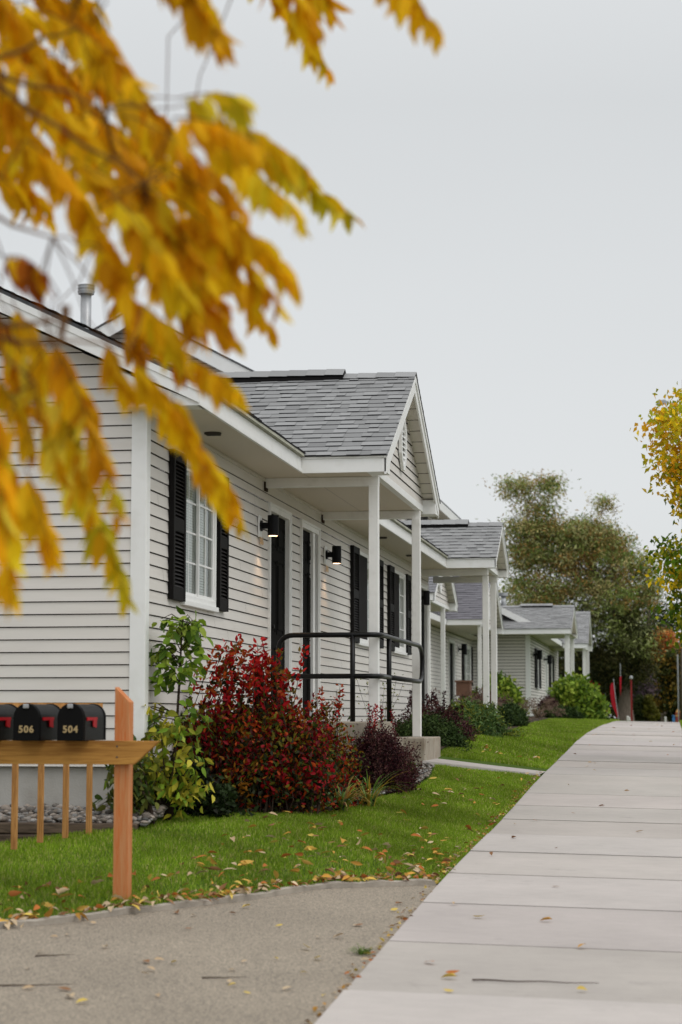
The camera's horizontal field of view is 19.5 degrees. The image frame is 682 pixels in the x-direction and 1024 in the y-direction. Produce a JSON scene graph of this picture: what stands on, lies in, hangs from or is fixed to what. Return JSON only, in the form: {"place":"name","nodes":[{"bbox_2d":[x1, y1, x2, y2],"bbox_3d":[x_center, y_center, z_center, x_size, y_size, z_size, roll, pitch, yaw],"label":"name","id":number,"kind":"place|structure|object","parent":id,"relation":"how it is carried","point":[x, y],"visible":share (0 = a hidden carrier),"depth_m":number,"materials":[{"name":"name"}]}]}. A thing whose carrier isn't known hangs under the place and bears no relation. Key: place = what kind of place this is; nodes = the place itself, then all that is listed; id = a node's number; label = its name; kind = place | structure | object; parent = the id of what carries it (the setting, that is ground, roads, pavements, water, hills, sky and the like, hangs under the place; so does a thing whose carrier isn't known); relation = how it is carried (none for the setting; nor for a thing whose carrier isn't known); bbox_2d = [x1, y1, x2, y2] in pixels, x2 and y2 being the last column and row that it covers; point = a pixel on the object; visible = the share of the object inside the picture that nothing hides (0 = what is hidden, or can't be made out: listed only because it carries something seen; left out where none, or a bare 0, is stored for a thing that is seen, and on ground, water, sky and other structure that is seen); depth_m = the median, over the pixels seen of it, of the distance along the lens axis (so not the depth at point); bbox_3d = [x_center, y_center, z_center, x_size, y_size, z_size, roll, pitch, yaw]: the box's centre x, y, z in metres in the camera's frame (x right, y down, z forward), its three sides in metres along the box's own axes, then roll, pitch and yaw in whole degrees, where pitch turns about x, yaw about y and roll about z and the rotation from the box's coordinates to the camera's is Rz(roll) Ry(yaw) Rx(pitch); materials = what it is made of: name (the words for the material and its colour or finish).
{"place":"outdoors","nodes":[
{"label":"outdoors","id":0,"kind":"place"},
{"bbox_2d":[0,885,436,1023],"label":"driveway","id":1,"kind":"structure","parent":0,"point":[111,982],"depth_m":10.30,"materials":[{"name":"grey asphalt"}]},
{"bbox_2d":[0,984,65,985],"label":"fallen twig","id":2,"kind":"object","parent":1,"relation":"on","point":[32,985],"visible":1,"depth_m":9.42,"materials":[{"name":"brown wood"}]},
{"bbox_2d":[35,954,73,956],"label":"fallen twig","id":3,"kind":"object","parent":1,"relation":"on","point":[53,955],"visible":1,"depth_m":10.23,"materials":[{"name":"wood"}]},
{"bbox_2d":[0,879,435,928],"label":"kerb","id":4,"kind":"structure","parent":1,"relation":"on","point":[69,918],"depth_m":12.21,"materials":[{"name":"concrete"}]},
{"bbox_2d":[202,977,239,978],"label":"fallen twig","id":5,"kind":"object","parent":1,"relation":"on","point":[220,977],"visible":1,"depth_m":9.80,"materials":[{"name":"wood"}]},
{"bbox_2d":[0,0,443,620],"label":"autumn tree","id":6,"kind":"object","parent":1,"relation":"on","point":[200,258],"visible":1,"depth_m":4.37,"materials":[{"name":"yellow plant"}]},
{"bbox_2d":[348,943,376,954],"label":"grass tuft","id":7,"kind":"object","parent":1,"relation":"on","point":[361,951],"visible":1,"depth_m":10.67,"materials":[{"name":"green plant"}]},
{"bbox_2d":[304,771,540,1023],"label":"leaf litter","id":8,"kind":"object","parent":1,"relation":"on","point":[391,929],"visible":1,"depth_m":12.23,"materials":[{"name":"brown plant"}]},
{"bbox_2d":[0,727,583,918],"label":"lawn","id":9,"kind":"structure","parent":0,"point":[430,775],"depth_m":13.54,"materials":[{"name":"green plant"}]},
{"bbox_2d":[0,834,77,843],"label":"landscape timber","id":10,"kind":"object","parent":9,"relation":"on","point":[4,837],"visible":0.07,"depth_m":15.01,"materials":[{"name":"brown wood"}]},
{"bbox_2d":[0,822,138,833],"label":"landscape timber","id":11,"kind":"object","parent":10,"relation":"on","point":[31,828],"visible":0.67,"depth_m":15.00,"materials":[{"name":"brown wood"}]},
{"bbox_2d":[0,703,102,849],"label":"wooden picket fence","id":12,"kind":"object","parent":9,"relation":"on","point":[40,807],"visible":0.48,"depth_m":14.32,"materials":[{"name":"brown wood"}]},
{"bbox_2d":[0,687,160,900],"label":"mailbox stand","id":13,"kind":"object","parent":9,"relation":"on","point":[123,752],"visible":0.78,"depth_m":12.13,"materials":[{"name":"brown wood"}]},
{"bbox_2d":[0,704,16,739],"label":"mailbox","id":14,"kind":"object","parent":13,"relation":"on","point":[7,711],"visible":0.66,"depth_m":12.33,"materials":[{"name":"black metal"}]},
{"bbox_2d":[13,703,59,740],"bbox_3d":[-1.870,1.298,12.299,0.174,0.227,0.498,-1,-6,9],"label":"mailbox","id":15,"kind":"object","parent":13,"relation":"on","point":[34,722],"visible":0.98,"depth_m":12.08,"materials":[{"name":"black metal"}]},
{"bbox_2d":[13,704,39,740],"bbox_3d":[-1.911,1.275,12.070,0.164,0.225,0.032,-1,-6,9],"label":"door","id":16,"kind":"structure","parent":15,"relation":"in","point":[26,718],"depth_m":12.07,"materials":[{"name":"black metal"}]},
{"bbox_2d":[57,703,105,740],"bbox_3d":[-1.595,1.293,12.253,0.174,0.227,0.498,-1,-6,9],"label":"mailbox","id":17,"kind":"object","parent":13,"relation":"on","point":[81,722],"visible":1,"depth_m":12.04,"materials":[{"name":"black metal"}]},
{"bbox_2d":[57,703,83,740],"bbox_3d":[-1.636,1.270,12.025,0.164,0.225,0.032,-1,-6,9],"label":"door","id":18,"kind":"structure","parent":17,"relation":"in","point":[70,719],"depth_m":12.02,"materials":[{"name":"black metal"}]},
{"bbox_2d":[92,734,162,824],"bbox_3d":[-1.659,2.045,15.218,0.456,0.737,0.443,4,-7,-34],"label":"elder shrub","id":19,"kind":"object","parent":9,"relation":"on","point":[145,798],"visible":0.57,"depth_m":15.19,"materials":[{"name":"green plant"}]},
{"bbox_2d":[103,721,214,819],"bbox_3d":[-1.398,2.033,15.472,0.877,0.811,0.428,-1,-6,9],"label":"elder shrub","id":20,"kind":"object","parent":9,"relation":"on","point":[175,793],"visible":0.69,"depth_m":15.42,"materials":[{"name":"green plant"}]},
{"bbox_2d":[133,606,213,778],"bbox_3d":[-1.402,1.585,15.750,0.785,1.676,0.667,3,-7,-27],"label":"sapling","id":21,"kind":"object","parent":9,"relation":"on","point":[180,631],"visible":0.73,"depth_m":15.77,"materials":[{"name":"green plant"}]},
{"bbox_2d":[0,840,454,929],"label":"leaf litter","id":22,"kind":"object","parent":9,"relation":"on","point":[344,876],"visible":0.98,"depth_m":12.60,"materials":[{"name":"yellow plant"}]},
{"bbox_2d":[241,860,253,863],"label":"fallen leaf","id":23,"kind":"object","parent":9,"relation":"on","point":[248,861],"visible":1,"depth_m":13.24,"materials":[{"name":"yellow plant"}]},
{"bbox_2d":[170,633,361,814],"bbox_3d":[-0.927,1.794,16.762,2.121,1.544,1.422,-1,-6,9],"label":"red shrub","id":24,"kind":"object","parent":9,"relation":"on","point":[263,750],"visible":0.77,"depth_m":16.55,"materials":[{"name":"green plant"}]},
{"bbox_2d":[320,776,382,811],"bbox_3d":[0.036,2.403,16.998,0.789,0.330,0.751,2,-6,-16],"label":"daylily","id":25,"kind":"object","parent":9,"relation":"on","point":[346,797],"visible":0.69,"depth_m":16.95,"materials":[{"name":"green plant"}]},
{"bbox_2d":[349,770,420,806],"bbox_3d":[0.302,2.478,17.928,0.813,0.345,0.811,2,-6,-16],"label":"daylily","id":26,"kind":"object","parent":9,"relation":"on","point":[368,795],"visible":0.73,"depth_m":17.84,"materials":[{"name":"green plant"}]},
{"bbox_2d":[256,717,559,807],"bbox_3d":[3.053,4.219,36.861,2.100,0.858,43.800,-1,-6,9],"label":"planting bed","id":27,"kind":"object","parent":9,"relation":"on","point":[532,720],"visible":0.16,"depth_m":37.65,"materials":[{"name":"soil"}]},
{"bbox_2d":[152,752,259,819],"bbox_3d":[-1.156,2.236,16.019,1.041,0.655,0.730,-1,-6,9],"label":"dark shrub","id":28,"kind":"object","parent":27,"relation":"on","point":[225,796],"visible":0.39,"depth_m":15.89,"materials":[{"name":"green plant"}]},
{"bbox_2d":[185,762,432,814],"bbox_3d":[0.151,2.585,18.852,0.801,0.298,6.655,-2,-6,20],"label":"gravel edging","id":29,"kind":"object","parent":27,"relation":"on","point":[423,775],"visible":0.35,"depth_m":20.72,"materials":[{"name":"grey gravel"}]},
{"bbox_2d":[302,684,374,806],"bbox_3d":[-0.247,2.097,17.826,1.113,1.117,1.073,-1,-6,9],"label":"red shrub","id":30,"kind":"object","parent":27,"relation":"on","point":[343,745],"visible":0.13,"depth_m":17.81,"materials":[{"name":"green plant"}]},
{"bbox_2d":[356,673,403,720],"bbox_3d":[0.496,2.590,25.191,0.654,1.102,0.516,-1,-6,9],"label":"weed","id":31,"kind":"object","parent":27,"relation":"on","point":[382,695],"visible":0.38,"depth_m":25.12,"materials":[{"name":"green plant"}]},
{"bbox_2d":[345,703,427,794],"bbox_3d":[0.356,2.314,19.460,0.962,0.888,1.054,-1,-6,9],"label":"barberry","id":32,"kind":"object","parent":27,"relation":"on","point":[385,754],"visible":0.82,"depth_m":19.28,"materials":[{"name":"purple plant"}]},
{"bbox_2d":[384,688,479,736],"bbox_3d":[1.252,2.979,28.481,1.489,0.912,2.284,-1,-6,9],"label":"barberry","id":33,"kind":"object","parent":27,"relation":"on","point":[430,708],"visible":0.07,"depth_m":28.30,"materials":[{"name":"purple plant"}]},
{"bbox_2d":[395,710,474,752],"bbox_3d":[1.136,2.867,25.453,1.281,0.688,1.914,-1,-6,9],"label":"juniper","id":34,"kind":"object","parent":27,"relation":"on","point":[448,733],"visible":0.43,"depth_m":25.25,"materials":[{"name":"green plant"}]},
{"bbox_2d":[442,703,478,742],"bbox_3d":[1.541,2.996,27.471,0.763,0.710,1.301,-1,-6,9],"label":"barberry","id":35,"kind":"object","parent":27,"relation":"on","point":[456,718],"visible":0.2,"depth_m":27.46,"materials":[{"name":"purple plant"}]},
{"bbox_2d":[453,686,511,705],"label":"barberry","id":36,"kind":"object","parent":27,"relation":"on","point":[478,697],"visible":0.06,"depth_m":48.39,"materials":[{"name":"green plant"}]},
{"bbox_2d":[444,695,523,737],"bbox_3d":[2.077,3.302,31.385,1.648,0.866,3.252,-1,-6,9],"label":"juniper","id":37,"kind":"object","parent":27,"relation":"on","point":[485,720],"visible":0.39,"depth_m":30.77,"materials":[{"name":"green plant"}]},
{"bbox_2d":[497,700,530,726],"bbox_3d":[3.283,4.024,39.291,0.894,0.678,2.556,-1,-6,9],"label":"juniper","id":38,"kind":"object","parent":27,"relation":"on","point":[515,714],"visible":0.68,"depth_m":38.76,"materials":[{"name":"green plant"}]},
{"bbox_2d":[497,697,545,719],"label":"fountain grass","id":39,"kind":"object","parent":27,"relation":"on","point":[525,706],"depth_m":47.23,"materials":[{"name":"green plant"}]},
{"bbox_2d":[519,697,566,717],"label":"fountain grass","id":40,"kind":"object","parent":27,"relation":"on","point":[535,714],"depth_m":52.07,"materials":[{"name":"green plant"}]},
{"bbox_2d":[532,694,564,716],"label":"barberry","id":41,"kind":"object","parent":27,"relation":"on","point":[546,698],"visible":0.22,"depth_m":56.27,"materials":[{"name":"purple plant"}]},
{"bbox_2d":[542,705,584,718],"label":"juniper","id":42,"kind":"object","parent":27,"relation":"on","point":[572,712],"visible":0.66,"depth_m":54.06,"materials":[{"name":"green plant"}]},
{"bbox_2d":[541,667,611,719],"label":"hydrangea","id":43,"kind":"object","parent":27,"relation":"on","point":[580,693],"visible":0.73,"depth_m":57.22,"materials":[{"name":"green plant"}]},
{"bbox_2d":[455,680,472,702],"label":"planter box","id":44,"kind":"object","parent":9,"relation":"on","point":[463,686],"visible":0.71,"depth_m":49.78,"materials":[{"name":"wood"}]},
{"bbox_2d":[472,670,528,714],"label":"hydrangea","id":45,"kind":"object","parent":9,"relation":"on","point":[506,686],"visible":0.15,"depth_m":53.71,"materials":[{"name":"green plant"}]},
{"bbox_2d":[0,0,681,717],"label":"sky","id":46,"kind":"structure","parent":0,"point":[515,189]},
{"bbox_2d":[432,687,502,710],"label":"fountain grass","id":47,"kind":"object","parent":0,"point":[474,697],"depth_m":45.90,"materials":[{"name":"green plant"}]},
{"bbox_2d":[393,745,548,816],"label":"lawn grass","id":48,"kind":"structure","parent":0,"point":[469,780],"depth_m":21.27,"materials":[{"name":"green plant"}]},
{"bbox_2d":[423,758,545,775],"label":"path","id":49,"kind":"structure","parent":0,"point":[453,763],"depth_m":23.25,"materials":[{"name":"concrete"}]},
{"bbox_2d":[314,721,681,1023],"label":"sidewalk","id":50,"kind":"structure","parent":0,"point":[604,882],"depth_m":12.13,"materials":[{"name":"concrete"}]},
{"bbox_2d":[442,973,455,976],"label":"fallen leaf","id":51,"kind":"object","parent":50,"relation":"on","point":[449,974],"visible":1,"depth_m":9.93,"materials":[{"name":"yellow plant"}]},
{"bbox_2d":[446,970,459,972],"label":"fallen leaf","id":52,"kind":"object","parent":50,"relation":"on","point":[452,971],"visible":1,"depth_m":10.05,"materials":[{"name":"orange plant"}]},
{"bbox_2d":[472,979,591,982],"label":"fallen twig","id":53,"kind":"object","parent":50,"relation":"on","point":[519,981],"visible":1,"depth_m":9.84,"materials":[{"name":"brown wood"}]},
{"bbox_2d":[466,718,619,767],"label":"lawn grass","id":54,"kind":"structure","parent":0,"point":[543,734],"depth_m":31.15,"materials":[{"name":"green plant"}]},
{"bbox_2d":[592,599,680,721],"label":"evergreen tree","id":55,"kind":"object","parent":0,"point":[654,620],"visible":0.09,"depth_m":110.32,"materials":[{"name":"green plant"}]},
{"bbox_3d":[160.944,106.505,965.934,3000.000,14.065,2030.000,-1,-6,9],"label":"ground","id":56,"kind":"structure","parent":0,"visible":0},
{"bbox_2d":[0,286,508,807],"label":"row house","id":57,"kind":"structure","parent":56,"relation":"on","point":[344,458],"depth_m":19.74,"materials":[{"name":"plastic"}]},
{"bbox_2d":[78,284,94,328],"bbox_3d":[-3.373,-2.314,26.274,0.230,1.380,0.230,-1,-6,9],"label":"flue pipe","id":58,"kind":"object","parent":57,"relation":"on","point":[86,297],"visible":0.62,"depth_m":26.25,"materials":[{"name":"silver metal"}]},
{"bbox_2d":[165,460,218,612],"bbox_3d":[-1.308,0.224,17.522,0.195,1.260,1.270,-1,-6,9],"label":"window","id":59,"kind":"structure","parent":57,"relation":"in","point":[195,598],"depth_m":17.66,"materials":[{"name":"white glass"}]},
{"bbox_2d":[261,502,291,713],"bbox_3d":[-0.689,1.095,21.085,0.150,2.295,1.190,-1,-6,9],"label":"door","id":60,"kind":"structure","parent":57,"relation":"in","point":[279,579],"depth_m":21.34,"materials":[{"name":"black"}]},
{"bbox_2d":[292,519,320,720],"bbox_3d":[-0.395,1.277,22.851,0.150,2.295,1.190,-1,-6,9],"label":"door","id":61,"kind":"structure","parent":57,"relation":"in","point":[310,539],"depth_m":23.02,"materials":[{"name":"white"}]},
{"bbox_2d":[276,632,423,721],"bbox_3d":[0.159,1.824,21.602,1.082,0.891,3.472,-1,-6,9],"label":"handrail","id":62,"kind":"object","parent":57,"relation":"on","point":[352,676],"visible":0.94,"depth_m":19.97,"materials":[{"name":"black metal"}]},
{"bbox_2d":[345,551,368,647],"bbox_3d":[0.290,1.211,27.120,0.195,1.260,1.730,-1,-6,9],"label":"window","id":63,"kind":"structure","parent":57,"relation":"in","point":[364,558],"depth_m":26.82,"materials":[{"name":"white"}]},
{"bbox_2d":[384,570,406,655],"bbox_3d":[0.819,1.538,30.300,0.195,1.260,1.450,-1,-6,9],"label":"window","id":64,"kind":"structure","parent":57,"relation":"in","point":[400,578],"depth_m":30.55,"materials":[{"name":"white"}]},
{"bbox_2d":[421,582,428,714],"bbox_3d":[1.350,2.355,33.332,0.150,2.295,1.030,-1,-6,9],"label":"door","id":65,"kind":"structure","parent":57,"relation":"in","point":[424,608],"depth_m":33.72,"materials":[{"name":"white wood"}]},
{"bbox_2d":[93,315,460,657],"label":"apartment building","id":66,"kind":"structure","parent":56,"relation":"on","point":[215,361],"depth_m":41.64,"materials":[{"name":"plastic"}]},
{"bbox_2d":[150,489,503,710],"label":"row house","id":67,"kind":"structure","parent":56,"relation":"on","point":[457,607],"depth_m":53.69,"materials":[{"name":"plastic"}]},
{"bbox_2d":[446,639,454,703],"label":"door","id":68,"kind":"structure","parent":67,"relation":"in","point":[451,642],"depth_m":58.05,"materials":[{"name":"black"}]},
{"bbox_2d":[459,646,470,679],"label":"window","id":69,"kind":"structure","parent":67,"relation":"in","point":[467,657],"depth_m":62.50,"materials":[{"name":"white glass"}]},
{"bbox_2d":[476,468,679,720],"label":"locust tree","id":70,"kind":"object","parent":56,"relation":"on","point":[590,543],"visible":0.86,"depth_m":83.92,"materials":[{"name":"green plant"}]},
{"bbox_2d":[656,400,681,721],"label":"tree","id":71,"kind":"object","parent":56,"relation":"on","point":[680,712],"visible":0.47,"depth_m":73.63,"materials":[{"name":"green plant"}]},
{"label":"far lawn","id":72,"kind":"structure","parent":0,"visible":0},
{"bbox_2d":[461,604,592,716],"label":"row house","id":73,"kind":"structure","parent":72,"relation":"on","point":[552,628],"depth_m":63.60,"materials":[{"name":"plastic"}]},
{"bbox_2d":[499,593,507,605],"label":"flue pipe","id":74,"kind":"object","parent":73,"relation":"on","point":[503,598],"visible":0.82,"depth_m":65.97,"materials":[{"name":"silver metal"}]},
{"bbox_2d":[537,660,539,689],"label":"window","id":75,"kind":"structure","parent":73,"relation":"in","point":[538,688],"depth_m":67.20,"materials":[{"name":"white glass"}]},
{"bbox_2d":[542,652,547,695],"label":"door","id":76,"kind":"structure","parent":73,"relation":"in","point":[546,665],"depth_m":71.99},
{"bbox_2d":[534,641,601,689],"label":"cedar tree","id":77,"kind":"object","parent":72,"relation":"on","point":[563,669],"depth_m":96.36,"materials":[{"name":"green plant"}]},
{"bbox_2d":[610,679,618,718],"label":"banner","id":78,"kind":"object","parent":72,"relation":"on","point":[613,695],"visible":0.9,"depth_m":78.96,"materials":[{"name":"red fabric"}]},
{"bbox_2d":[619,663,620,693],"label":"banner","id":79,"kind":"object","parent":72,"relation":"on","point":[620,678],"visible":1,"depth_m":78.99,"materials":[{"name":"fabric"}]},
{"bbox_2d":[629,676,632,720],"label":"red post","id":80,"kind":"object","parent":72,"relation":"on","point":[630,677],"visible":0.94,"depth_m":80.83,"materials":[{"name":"metal"}]},
{"bbox_2d":[604,696,671,721],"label":"hedge","id":81,"kind":"object","parent":72,"relation":"on","point":[614,715],"visible":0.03,"depth_m":115.65,"materials":[{"name":"green plant"}]},
{"bbox_2d":[617,672,660,700],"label":"plum tree","id":82,"kind":"object","parent":72,"relation":"on","point":[649,690],"visible":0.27,"depth_m":96.07,"materials":[{"name":"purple plant"}]},
{"bbox_2d":[632,694,646,721],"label":"cone evergreen","id":83,"kind":"object","parent":72,"relation":"on","point":[638,713],"visible":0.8,"depth_m":86.45,"materials":[{"name":"green plant"}]},
{"bbox_2d":[640,694,662,721],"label":"cone evergreen","id":84,"kind":"object","parent":72,"relation":"on","point":[650,713],"visible":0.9,"depth_m":86.36,"materials":[{"name":"green plant"}]},
{"bbox_2d":[648,626,680,721],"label":"maple tree","id":85,"kind":"object","parent":72,"relation":"on","point":[668,638],"visible":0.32,"depth_m":105.91,"materials":[{"name":"orange plant"}]},
{"bbox_2d":[649,642,680,721],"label":"oak tree","id":86,"kind":"object","parent":72,"relation":"on","point":[667,702],"visible":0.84,"depth_m":102.47,"materials":[{"name":"green plant"}]},
{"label":"pebble bed","id":87,"kind":"structure","parent":0,"visible":0},
{"bbox_2d":[0,803,167,826],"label":"river pebbles","id":88,"kind":"object","parent":87,"relation":"on","point":[28,813],"visible":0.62,"depth_m":15.22,"materials":[{"name":"grey stone"}]},
{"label":"verge","id":89,"kind":"structure","parent":0,"visible":0},
{"bbox_2d":[629,382,681,652],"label":"street tree","id":90,"kind":"object","parent":89,"relation":"on","point":[663,420],"visible":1,"depth_m":27.55,"materials":[{"name":"yellow plant"}]}
]}

